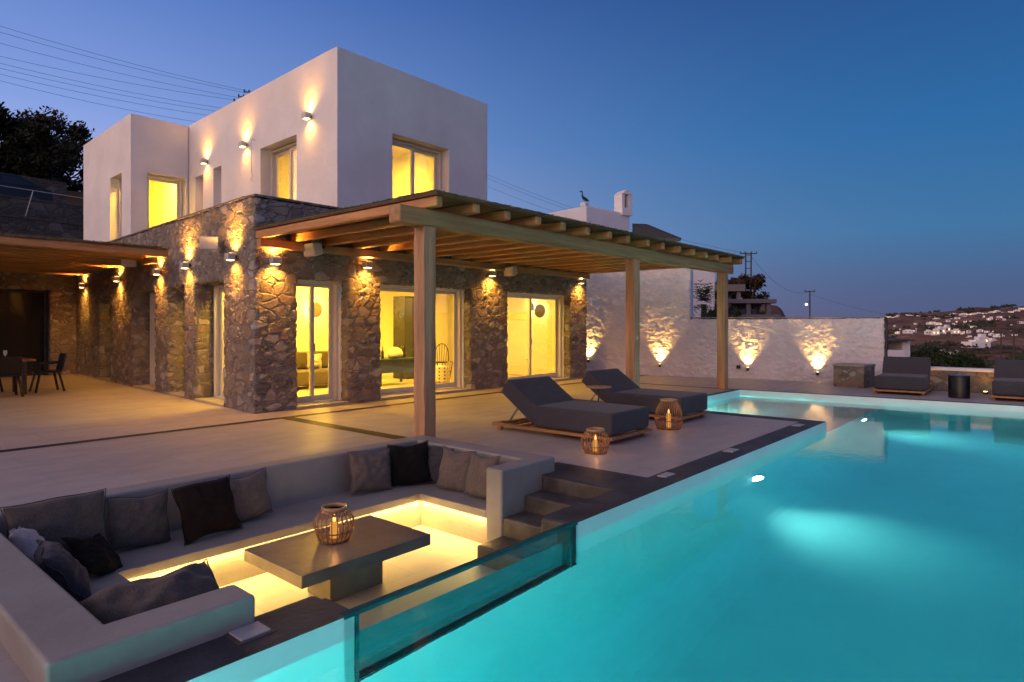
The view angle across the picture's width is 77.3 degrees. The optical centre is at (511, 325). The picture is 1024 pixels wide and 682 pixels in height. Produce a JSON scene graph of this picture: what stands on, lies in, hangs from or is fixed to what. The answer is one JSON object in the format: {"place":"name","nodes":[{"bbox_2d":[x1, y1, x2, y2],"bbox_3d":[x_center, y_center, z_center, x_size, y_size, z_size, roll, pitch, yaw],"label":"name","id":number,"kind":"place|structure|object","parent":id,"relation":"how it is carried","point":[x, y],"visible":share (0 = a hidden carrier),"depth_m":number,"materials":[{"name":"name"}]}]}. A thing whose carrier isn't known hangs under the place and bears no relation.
{"place":"outdoors","nodes":[
{"label":"outdoors","id":0,"kind":"place"},
{"bbox_2d":[2,81,194,121],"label":"power line","id":1,"kind":"object","parent":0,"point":[92,102],"visible":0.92,"depth_m":54.92,"materials":[{"name":"metal"}]},
{"bbox_2d":[1,68,211,110],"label":"power line","id":2,"kind":"object","parent":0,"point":[108,92],"visible":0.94,"depth_m":55.38,"materials":[{"name":"metal"}]},
{"bbox_2d":[1,63,218,107],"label":"power line","id":3,"kind":"object","parent":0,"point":[111,88],"visible":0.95,"depth_m":55.32,"materials":[{"name":"metal"}]},
{"bbox_2d":[219,525,497,630],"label":"sunken floor","id":4,"kind":"structure","parent":0,"point":[442,552],"depth_m":5.28,"materials":[{"name":"tile"}]},
{"bbox_2d":[0,435,554,681],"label":"sunken bench","id":5,"kind":"object","parent":4,"relation":"on","point":[51,630],"visible":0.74,"depth_m":5.12,"materials":[{"name":"concrete"}]},
{"bbox_2d":[8,526,44,563],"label":"cushion","id":6,"kind":"object","parent":5,"relation":"on","point":[23,540],"visible":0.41,"depth_m":4.20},
{"bbox_2d":[0,488,108,555],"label":"cushion","id":7,"kind":"object","parent":5,"relation":"on","point":[78,516],"visible":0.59,"depth_m":4.62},
{"bbox_2d":[33,540,91,601],"bbox_3d":[-2.838,1.568,4.059,0.195,0.449,0.467,-41,25,-32],"label":"cushion","id":8,"kind":"object","parent":5,"relation":"on","point":[61,566],"visible":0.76,"depth_m":3.93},
{"bbox_2d":[61,533,122,574],"bbox_3d":[-2.972,1.624,4.558,0.354,0.135,0.367,42,-7,14],"label":"cushion","id":9,"kind":"object","parent":5,"relation":"on","point":[97,554],"visible":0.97,"depth_m":4.48,"materials":[{"name":"black fabric"}]},
{"bbox_2d":[106,488,170,550],"bbox_3d":[-2.972,1.549,5.102,0.186,0.429,0.466,-19,-14,41],"label":"cushion","id":10,"kind":"object","parent":5,"relation":"on","point":[137,521],"visible":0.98,"depth_m":5.04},
{"bbox_2d":[79,559,219,623],"bbox_3d":[-1.844,1.494,3.380,0.482,0.313,0.667,36,26,33],"label":"cushion","id":11,"kind":"object","parent":5,"relation":"on","point":[112,603],"visible":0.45,"depth_m":3.30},
{"bbox_2d":[171,475,242,545],"bbox_3d":[-2.542,1.538,5.352,0.160,0.478,0.507,-24,-11,34],"label":"cushion","id":12,"kind":"object","parent":5,"relation":"on","point":[205,508],"visible":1,"depth_m":5.29,"materials":[{"name":"fabric"}]},
{"bbox_2d":[218,467,272,521],"bbox_3d":[-2.403,1.541,5.798,0.182,0.430,0.447,-18,-9,40],"label":"cushion","id":13,"kind":"object","parent":5,"relation":"on","point":[251,497],"visible":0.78,"depth_m":5.76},
{"bbox_2d":[347,448,392,495],"bbox_3d":[-1.503,1.541,6.779,0.507,0.450,0.186,3,-16,-41],"label":"cushion","id":14,"kind":"object","parent":5,"relation":"on","point":[369,471],"visible":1,"depth_m":6.70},
{"bbox_2d":[387,440,432,486],"bbox_3d":[-1.129,1.519,7.065,0.467,0.468,0.150,-3,-15,-17],"label":"cushion","id":15,"kind":"object","parent":5,"relation":"on","point":[409,465],"visible":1,"depth_m":7.01,"materials":[{"name":"black fabric"}]},
{"bbox_2d":[426,445,453,481],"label":"cushion","id":16,"kind":"object","parent":5,"relation":"on","point":[435,455],"visible":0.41,"depth_m":7.07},
{"bbox_2d":[435,445,476,491],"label":"cushion","id":17,"kind":"object","parent":5,"relation":"on","point":[454,468],"visible":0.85,"depth_m":6.78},
{"bbox_2d":[463,451,500,497],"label":"cushion","id":18,"kind":"object","parent":5,"relation":"on","point":[476,478],"visible":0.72,"depth_m":6.50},
{"bbox_2d":[250,596,341,655],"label":"kerb wall","id":19,"kind":"structure","parent":4,"relation":"on","point":[285,609],"depth_m":3.38,"materials":[{"name":"concrete"}]},
{"bbox_2d":[244,515,430,601],"bbox_3d":[-1.351,1.910,5.046,0.810,0.420,1.170,0,0,41],"label":"coffee table","id":20,"kind":"object","parent":4,"relation":"on","point":[313,565],"visible":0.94,"depth_m":4.92,"materials":[{"name":"concrete"}]},
{"bbox_2d":[313,502,354,544],"bbox_3d":[-1.410,1.564,5.078,0.312,0.272,0.315,0,0,41],"label":"lantern","id":21,"kind":"object","parent":20,"relation":"on","point":[334,536],"visible":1,"depth_m":5.03,"materials":[{"name":"wicker"}]},
{"bbox_2d":[338,521,577,635],"bbox_3d":[-0.201,1.813,4.097,0.063,0.643,2.090,0,0,41],"label":"glass barrier","id":22,"kind":"object","parent":4,"relation":"on","point":[545,540],"visible":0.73,"depth_m":4.07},
{"bbox_2d":[477,476,614,569],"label":"concrete steps","id":23,"kind":"structure","parent":4,"relation":"on","point":[553,495],"depth_m":5.97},
{"bbox_2d":[542,484,671,539],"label":"kerb wall","id":24,"kind":"structure","parent":4,"relation":"on","point":[548,523],"depth_m":4.94,"materials":[{"name":"concrete"}]},
{"bbox_2d":[0,374,1023,681],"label":"terrace deck","id":25,"kind":"structure","parent":0,"point":[80,408],"depth_m":8.98,"materials":[{"name":"tile"}]},
{"bbox_2d":[0,356,23,396],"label":"dining chair","id":26,"kind":"object","parent":25,"relation":"on","point":[11,366],"visible":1,"depth_m":13.34,"materials":[{"name":"black paint"}]},
{"bbox_2d":[12,358,35,393],"bbox_3d":[-11.925,1.120,13.126,1.000,0.760,3.350,0,0,41],"label":"dining table","id":27,"kind":"object","parent":25,"relation":"on","point":[24,374],"visible":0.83,"depth_m":13.97,"materials":[{"name":"brown wood"}]},
{"bbox_2d":[28,353,66,392],"bbox_3d":[-10.588,1.072,14.603,0.548,0.864,0.621,0,0,41],"label":"dining chair","id":28,"kind":"object","parent":25,"relation":"on","point":[60,362],"visible":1,"depth_m":14.59,"materials":[{"name":"black paint"}]},
{"bbox_2d":[0,232,166,275],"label":"pergola","id":29,"kind":"object","parent":25,"relation":"on","point":[24,253],"visible":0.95,"depth_m":13.79,"materials":[{"name":"brown wood"}]},
{"bbox_2d":[121,259,136,266],"bbox_3d":[-8.947,-1.518,14.998,0.311,0.236,0.375,0,14,-19],"label":"loudspeaker","id":30,"kind":"object","parent":29,"relation":"attached to","point":[128,263],"visible":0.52,"depth_m":14.84,"materials":[{"name":"white paint"}]},
{"bbox_2d":[0,46,586,413],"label":"villa","id":31,"kind":"object","parent":25,"relation":"on","point":[211,327],"visible":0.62,"depth_m":14.94,"materials":[{"name":"paint"}]},
{"bbox_2d":[119,179,121,237],"bbox_3d":[-10.935,-3.060,18.209,0.990,2.280,0.160,0,0,43],"label":"window","id":32,"kind":"structure","parent":31,"relation":"in","point":[120,181],"depth_m":18.47,"materials":[{"name":"white paint"}]},
{"bbox_2d":[150,292,155,384],"bbox_3d":[-8.368,0.320,15.380,1.563,2.280,0.160,0,0,44],"label":"glass door","id":33,"kind":"structure","parent":31,"relation":"in","point":[152,295],"depth_m":15.87,"materials":[{"name":"white paint"}]},
{"bbox_2d":[147,175,181,227],"bbox_3d":[-9.817,-3.040,18.000,0.160,2.240,0.990,0,0,41],"label":"window","id":34,"kind":"structure","parent":31,"relation":"in","point":[178,183],"depth_m":18.17,"materials":[{"name":"white paint"}]},
{"bbox_2d":[199,236,217,249],"bbox_3d":[-5.549,-1.538,11.743,0.311,0.236,0.375,0,14,-21],"label":"loudspeaker","id":35,"kind":"object","parent":31,"relation":"attached to","point":[208,242],"visible":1,"depth_m":11.57,"materials":[{"name":"white paint"}]},
{"bbox_2d":[214,284,224,398],"bbox_3d":[-5.517,0.320,12.591,1.403,2.280,0.160,0,0,44],"label":"glass door","id":36,"kind":"structure","parent":31,"relation":"in","point":[219,294],"depth_m":13.02,"materials":[{"name":"white paint"}]},
{"bbox_2d":[224,253,236,260],"bbox_3d":[-4.977,-1.220,11.334,0.170,0.126,0.165,0,0,44],"label":"wall sconce","id":37,"kind":"object","parent":31,"relation":"attached to","point":[230,256],"depth_m":11.27,"materials":[{"name":"paint"}]},
{"bbox_2d":[269,257,281,264],"bbox_3d":[-4.091,-1.120,11.050,0.165,0.126,0.170,0,0,41],"label":"wall sconce","id":38,"kind":"object","parent":31,"relation":"attached to","point":[275,260],"depth_m":10.98,"materials":[{"name":"paint"}]},
{"bbox_2d":[270,141,296,199],"bbox_3d":[-5.171,-3.065,14.957,1.671,2.290,0.160,0,0,43],"label":"window","id":39,"kind":"structure","parent":31,"relation":"in","point":[283,160],"depth_m":15.23,"materials":[{"name":"glass"}]},
{"bbox_2d":[301,112,310,119],"bbox_3d":[-4.382,-4.480,13.679,0.170,0.126,0.165,0,0,43],"label":"wall sconce","id":40,"kind":"object","parent":31,"relation":"attached to","point":[305,115],"depth_m":13.62,"materials":[{"name":"paint"}]},
{"bbox_2d":[296,350,327,386],"bbox_3d":[-4.863,1.015,15.394,0.950,0.770,2.840,0,0,41],"label":"sofa","id":41,"kind":"object","parent":31,"relation":"on","point":[320,376],"visible":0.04,"depth_m":15.21,"materials":[{"name":"fabric"}]},
{"bbox_2d":[307,352,321,368],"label":"cushion","id":42,"kind":"object","parent":41,"relation":"on","point":[317,361],"visible":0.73,"depth_m":15.45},
{"bbox_2d":[308,302,321,316],"bbox_3d":[-5.395,-0.440,17.527,0.060,0.420,0.420,0,0,41],"label":"wall disc lamp","id":43,"kind":"object","parent":31,"relation":"attached to","point":[317,309],"visible":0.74,"depth_m":17.56,"materials":[{"name":"yellow wood"}]},
{"bbox_2d":[296,281,337,403],"bbox_3d":[-3.770,0.300,12.087,0.160,2.310,1.030,0,0,41],"label":"glass door","id":44,"kind":"structure","parent":31,"relation":"in","point":[332,395],"depth_m":12.39,"materials":[{"name":"white paint"}]},
{"bbox_2d":[362,261,372,267],"bbox_3d":[-2.832,-1.190,12.514,0.165,0.126,0.170,0,0,41],"label":"wall sconce","id":45,"kind":"object","parent":31,"relation":"attached to","point":[367,264],"depth_m":12.45,"materials":[{"name":"paint"}]},
{"bbox_2d":[380,357,413,386],"bbox_3d":[-3.063,1.150,16.221,0.800,0.660,1.400,0,0,41],"label":"console table","id":46,"kind":"object","parent":31,"relation":"on","point":[394,365],"visible":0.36,"depth_m":15.92,"materials":[{"name":"grey wood"}]},
{"bbox_2d":[387,347,402,357],"bbox_3d":[-2.955,0.678,16.194,0.394,0.280,0.400,0,0,41],"label":"table lamp","id":47,"kind":"object","parent":46,"relation":"on","point":[395,352],"visible":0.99,"depth_m":16.05,"materials":[{"name":"white paint"}]},
{"bbox_2d":[393,296,413,378],"bbox_3d":[-2.973,0.330,18.016,0.555,2.300,0.500,0,0,41],"label":"tall cabinet","id":48,"kind":"object","parent":31,"relation":"on","point":[403,320],"visible":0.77,"depth_m":17.80,"materials":[{"name":"brown wood"}]},
{"bbox_2d":[392,138,440,194],"bbox_3d":[-2.317,-3.070,14.972,0.160,2.300,1.660,0,0,41],"label":"window","id":49,"kind":"structure","parent":31,"relation":"in","point":[432,157],"depth_m":15.37,"materials":[{"name":"glass"}]},
{"bbox_2d":[380,285,460,395],"bbox_3d":[-2.071,0.300,14.062,0.160,2.310,2.540,0,0,41],"label":"glass door","id":50,"kind":"structure","parent":31,"relation":"in","point":[453,371],"depth_m":14.91,"materials":[{"name":"white paint"}]},
{"bbox_2d":[435,366,446,382],"bbox_3d":[-1.831,1.265,16.810,0.420,0.430,0.420,0,0,41],"label":"patterned pouf","id":51,"kind":"object","parent":31,"relation":"on","point":[440,376],"visible":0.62,"depth_m":16.62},
{"bbox_2d":[436,343,447,365],"bbox_3d":[-2.040,0.996,18.177,0.442,0.975,0.440,0,0,11],"label":"spindle chair","id":52,"kind":"object","parent":31,"relation":"on","point":[441,361],"visible":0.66,"depth_m":18.31,"materials":[{"name":"black paint"}]},
{"bbox_2d":[507,293,561,380],"bbox_3d":[0.485,0.300,17.034,0.160,2.310,2.600,0,0,41],"label":"glass door","id":53,"kind":"structure","parent":31,"relation":"in","point":[534,328],"depth_m":17.25,"materials":[{"name":"white paint"}]},
{"bbox_2d":[0,375,643,451],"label":"deck inlay strip","id":54,"kind":"object","parent":25,"relation":"on","point":[31,447],"visible":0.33,"depth_m":9.49,"materials":[{"name":"stone"}]},
{"bbox_2d":[284,417,405,438],"bbox_3d":[-2.550,1.496,9.434,2.850,0.001,0.220,0,0,41],"label":"deck inlay strip","id":55,"kind":"object","parent":25,"relation":"on","point":[374,433],"visible":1,"depth_m":9.31,"materials":[{"name":"stone"}]},
{"bbox_2d":[252,189,744,436],"bbox_3d":[0.497,-0.085,12.954,4.600,3.170,10.390,0,0,41],"label":"pergola","id":56,"kind":"object","parent":25,"relation":"on","point":[425,230],"visible":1,"depth_m":10.72,"materials":[{"name":"brown wood"}]},
{"bbox_2d":[303,243,324,256],"bbox_3d":[-3.505,-1.376,11.487,0.311,0.236,0.375,0,12,35],"label":"loudspeaker","id":57,"kind":"object","parent":56,"relation":"attached to","point":[313,249],"visible":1,"depth_m":11.33,"materials":[{"name":"white paint"}]},
{"bbox_2d":[504,266,517,275],"bbox_3d":[0.016,-1.348,15.581,0.311,0.236,0.375,0,14,35],"label":"loudspeaker","id":58,"kind":"object","parent":56,"relation":"attached to","point":[510,271],"visible":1,"depth_m":15.42,"materials":[{"name":"white paint"}]},
{"bbox_2d":[99,389,1023,681],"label":"pool kerb","id":59,"kind":"structure","parent":25,"relation":"on","point":[199,659],"depth_m":4.99,"materials":[{"name":"stone"}]},
{"bbox_2d":[224,620,276,645],"bbox_3d":[-1.277,1.489,3.116,0.170,0.014,0.190,0,0,41],"label":"cover plate","id":60,"kind":"object","parent":59,"relation":"on","point":[245,634],"visible":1,"depth_m":3.09,"materials":[{"name":"metal"}]},
{"bbox_2d":[654,472,677,478],"bbox_3d":[1.540,1.492,6.391,0.140,0.014,0.240,0,0,41],"label":"cover plate","id":61,"kind":"object","parent":59,"relation":"on","point":[666,475],"visible":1,"depth_m":6.34,"materials":[{"name":"concrete"}]},
{"bbox_2d":[720,448,740,452],"bbox_3d":[2.616,1.489,7.642,0.160,0.014,0.260,0,0,41],"label":"cover plate","id":62,"kind":"object","parent":59,"relation":"on","point":[731,450],"visible":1,"depth_m":7.60,"materials":[{"name":"concrete"}]},
{"bbox_2d":[492,376,652,444],"bbox_3d":[0.815,1.137,9.007,2.030,0.727,1.040,0,0,41],"label":"sun lounger","id":63,"kind":"object","parent":25,"relation":"on","point":[549,404],"visible":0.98,"depth_m":8.67,"materials":[{"name":"fabric"}]},
{"bbox_2d":[581,427,609,454],"bbox_3d":[0.985,1.357,7.555,0.342,0.287,0.345,0,0,41],"label":"lantern","id":64,"kind":"object","parent":25,"relation":"on","point":[595,450],"visible":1,"depth_m":7.50,"materials":[{"name":"wicker"}]},
{"bbox_2d":[585,385,611,401],"bbox_3d":[1.358,1.228,10.044,0.420,0.545,0.420,0,0,41],"label":"side table","id":65,"kind":"object","parent":25,"relation":"on","point":[598,387],"visible":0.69,"depth_m":10.03,"materials":[{"name":"beige wood"}]},
{"bbox_2d":[187,390,1023,681],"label":"pool basin","id":66,"kind":"object","parent":25,"relation":"in","point":[270,660],"visible":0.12,"depth_m":5.36,"materials":[{"name":"tile"}]},
{"bbox_2d":[251,395,1023,681],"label":"pool water","id":67,"kind":"structure","parent":66,"relation":"in","point":[863,542],"depth_m":4.00,"materials":[{"name":"liquid"}]},
{"bbox_2d":[546,190,692,376],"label":"neighbour house","id":68,"kind":"structure","parent":25,"relation":"on","point":[666,304],"depth_m":19.62,"materials":[{"name":"white paint"}]},
{"bbox_2d":[582,368,710,422],"bbox_3d":[2.162,1.137,10.803,2.030,0.727,1.040,0,0,41],"label":"sun lounger","id":69,"kind":"object","parent":25,"relation":"on","point":[625,389],"visible":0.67,"depth_m":10.46,"materials":[{"name":"fabric"}]},
{"bbox_2d":[654,398,682,429],"bbox_3d":[2.284,1.284,9.326,0.410,0.432,0.410,0,0,41],"label":"lantern","id":70,"kind":"object","parent":25,"relation":"on","point":[668,421],"visible":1,"depth_m":9.26,"materials":[{"name":"wicker"}]},
{"bbox_2d":[690,316,887,382],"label":"boundary wall","id":71,"kind":"structure","parent":25,"relation":"on","point":[790,349],"depth_m":17.62,"materials":[{"name":"paint"}]},
{"bbox_2d":[832,362,875,387],"bbox_3d":[8.434,1.220,15.824,0.739,0.560,0.802,0,0,-41],"label":"stone cube","id":72,"kind":"object","parent":25,"relation":"on","point":[857,375],"visible":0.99,"depth_m":15.56,"materials":[{"name":"stone"}]},
{"bbox_2d":[872,356,933,395],"bbox_3d":[8.919,1.111,14.549,0.990,0.777,1.820,0,0,39],"label":"sun lounger","id":73,"kind":"object","parent":25,"relation":"on","point":[906,374],"visible":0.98,"depth_m":14.18,"materials":[{"name":"fabric"}]},
{"bbox_2d":[948,374,970,398],"bbox_3d":[9.296,1.264,13.307,0.392,0.472,0.392,0,0,41],"label":"drum stool","id":74,"kind":"object","parent":25,"relation":"on","point":[958,386],"visible":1,"depth_m":13.16,"materials":[{"name":"black paint"}]},
{"bbox_2d":[930,366,993,393],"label":"stone wall","id":75,"kind":"structure","parent":25,"relation":"on","point":[981,379],"depth_m":14.34,"materials":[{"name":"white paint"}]},
{"bbox_2d":[990,359,1023,399],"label":"sun lounger","id":76,"kind":"object","parent":25,"relation":"on","point":[1008,381],"visible":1,"depth_m":12.99,"materials":[{"name":"fabric"}]},
{"bbox_2d":[0,0,1023,318],"label":"sky","id":77,"kind":"structure","parent":0,"point":[869,154],"materials":[{"name":"blue"}]},
{"bbox_2d":[67,190,1023,366],"bbox_3d":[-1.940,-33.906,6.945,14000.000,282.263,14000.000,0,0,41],"label":"ground","id":78,"kind":"structure","parent":0,"point":[918,336],"depth_m":641.96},
{"bbox_2d":[0,102,32,172],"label":"tree","id":79,"kind":"object","parent":78,"relation":"on","point":[7,120],"visible":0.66,"depth_m":32.36,"materials":[{"name":"green plant"}]},
{"bbox_2d":[0,172,66,202],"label":"terrace wall","id":80,"kind":"structure","parent":78,"relation":"on","point":[56,187],"depth_m":31.14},
{"bbox_2d":[0,107,80,165],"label":"tree","id":81,"kind":"object","parent":78,"relation":"on","point":[25,113],"visible":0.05,"depth_m":34.77,"materials":[{"name":"green plant"}]},
{"bbox_2d":[0,194,82,223],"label":"terrace wall","id":82,"kind":"structure","parent":78,"relation":"on","point":[37,208],"depth_m":25.73,"materials":[{"name":"stone"}]},
{"bbox_2d":[0,185,80,215],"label":"railing","id":83,"kind":"object","parent":82,"relation":"on","point":[32,194],"visible":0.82,"depth_m":25.28,"materials":[{"name":"metal"}]},
{"bbox_2d":[0,214,82,239],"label":"terrace wall","id":84,"kind":"structure","parent":78,"relation":"on","point":[14,224],"depth_m":23.49,"materials":[{"name":"concrete"}]},
{"bbox_2d":[0,105,94,185],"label":"tree","id":85,"kind":"object","parent":78,"relation":"on","point":[48,162],"visible":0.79,"depth_m":32.69,"materials":[{"name":"green plant"}]},
{"bbox_2d":[33,135,92,191],"bbox_3d":[-27.004,-8.769,37.687,5.209,5.548,5.439,0,0,41],"label":"tree","id":86,"kind":"object","parent":78,"relation":"on","point":[76,185],"visible":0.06,"depth_m":38.38,"materials":[{"name":"green plant"}]},
{"bbox_2d":[233,89,250,100],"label":"utility pole","id":87,"kind":"object","parent":78,"relation":"on","point":[248,91],"visible":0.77,"depth_m":59.95,"materials":[{"name":"grey wood"}]},
{"bbox_2d":[0,56,232,99],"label":"power line","id":88,"kind":"object","parent":87,"relation":"attached to","point":[115,80],"visible":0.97,"depth_m":55.21,"materials":[{"name":"metal"}]},
{"bbox_2d":[1,43,238,97],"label":"power line","id":89,"kind":"object","parent":87,"relation":"attached to","point":[116,72],"visible":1,"depth_m":55.16,"materials":[{"name":"metal"}]},
{"bbox_2d":[1,32,244,92],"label":"power line","id":90,"kind":"object","parent":87,"relation":"attached to","point":[119,64],"visible":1,"depth_m":55.30,"materials":[{"name":"metal"}]},
{"bbox_2d":[1,26,245,90],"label":"power line","id":91,"kind":"object","parent":87,"relation":"attached to","point":[116,59],"visible":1,"depth_m":55.09,"materials":[{"name":"metal"}]},
{"bbox_2d":[693,269,714,318],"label":"domed house","id":92,"kind":"structure","parent":78,"relation":"on","point":[706,277],"depth_m":34.00,"materials":[{"name":"white paint"}]},
{"bbox_2d":[693,280,735,318],"bbox_3d":[8.176,0.224,26.995,2.465,4.351,2.530,0,0,41],"label":"palm","id":93,"kind":"object","parent":78,"relation":"on","point":[704,307],"visible":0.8,"depth_m":26.89,"materials":[{"name":"green plant"}]},
{"bbox_2d":[698,305,742,318],"bbox_3d":[9.425,0.092,29.913,2.446,2.071,2.668,0,0,-18],"label":"shrub","id":94,"kind":"object","parent":78,"relation":"on","point":[731,309],"visible":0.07,"depth_m":29.33,"materials":[{"name":"green plant"}]},
{"bbox_2d":[715,284,744,298],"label":"flat house","id":95,"kind":"structure","parent":78,"relation":"on","point":[737,289],"depth_m":45.72,"materials":[{"name":"paint"}]},
{"bbox_2d":[715,274,769,318],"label":"tree","id":96,"kind":"object","parent":78,"relation":"on","point":[756,282],"visible":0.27,"depth_m":51.51,"materials":[{"name":"green plant"}]},
{"bbox_2d":[715,299,776,318],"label":"flat house","id":97,"kind":"structure","parent":78,"relation":"on","point":[748,306],"depth_m":37.90,"materials":[{"name":"grey concrete"}]},
{"bbox_2d":[740,251,756,289],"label":"utility pole","id":98,"kind":"object","parent":78,"relation":"on","point":[750,261],"visible":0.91,"depth_m":59.96,"materials":[{"name":"brown wood"}]},
{"bbox_2d":[729,314,780,318],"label":"flat house","id":99,"kind":"structure","parent":78,"relation":"on","point":[760,315],"depth_m":29.70,"materials":[{"name":"concrete"}]},
{"bbox_2d":[805,289,814,318],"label":"utility pole","id":100,"kind":"object","parent":78,"relation":"on","point":[810,302],"visible":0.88,"depth_m":74.95,"materials":[{"name":"brown wood"}]},
{"bbox_2d":[884,338,914,356],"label":"cottage","id":101,"kind":"structure","parent":78,"relation":"on","point":[898,347],"depth_m":36.30,"materials":[{"name":"white paint"}]},
{"bbox_2d":[912,347,948,366],"bbox_3d":[25.427,2.778,40.037,3.053,2.877,2.969,0,0,15],"label":"shrub","id":102,"kind":"object","parent":78,"relation":"on","point":[923,352],"visible":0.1,"depth_m":39.56,"materials":[{"name":"green plant"}]},
{"bbox_2d":[910,343,974,367],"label":"shrub","id":103,"kind":"object","parent":78,"relation":"on","point":[948,359],"visible":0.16,"depth_m":41.20,"materials":[{"name":"green plant"}]},
{"bbox_2d":[884,304,1023,368],"bbox_3d":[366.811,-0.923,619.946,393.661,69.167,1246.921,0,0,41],"label":"hillside scrub","id":104,"kind":"object","parent":78,"relation":"on","point":[1018,356],"visible":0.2,"depth_m":674.02,"materials":[{"name":"green plant"}]},
{"bbox_2d":[944,352,986,367],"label":"shrub","id":105,"kind":"object","parent":78,"relation":"on","point":[976,360],"visible":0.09,"depth_m":41.28,"materials":[{"name":"green plant"}]},
{"bbox_2d":[961,340,990,347],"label":"village house","id":106,"kind":"structure","parent":78,"relation":"on","point":[982,343],"depth_m":484.00,"materials":[{"name":"white paint"}]},
{"bbox_2d":[996,331,1005,358],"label":"utility pole","id":107,"kind":"object","parent":78,"relation":"on","point":[1000,333],"visible":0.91,"depth_m":69.96,"materials":[{"name":"brown wood"}]},
{"bbox_2d":[1008,321,1018,359],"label":"utility pole","id":108,"kind":"object","parent":78,"relation":"on","point":[1013,339],"visible":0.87,"depth_m":59.97,"materials":[{"name":"brown wood"}]},
{"bbox_2d":[974,334,987,341],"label":"village house","id":109,"kind":"structure","parent":0,"point":[981,337],"depth_m":508.53,"materials":[{"name":"white paint"}]},
{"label":"road","id":110,"kind":"structure","parent":0,"visible":0},
{"bbox_2d":[0,173,52,200],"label":"parked car","id":111,"kind":"object","parent":110,"relation":"on","point":[13,180],"visible":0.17,"depth_m":27.15,"materials":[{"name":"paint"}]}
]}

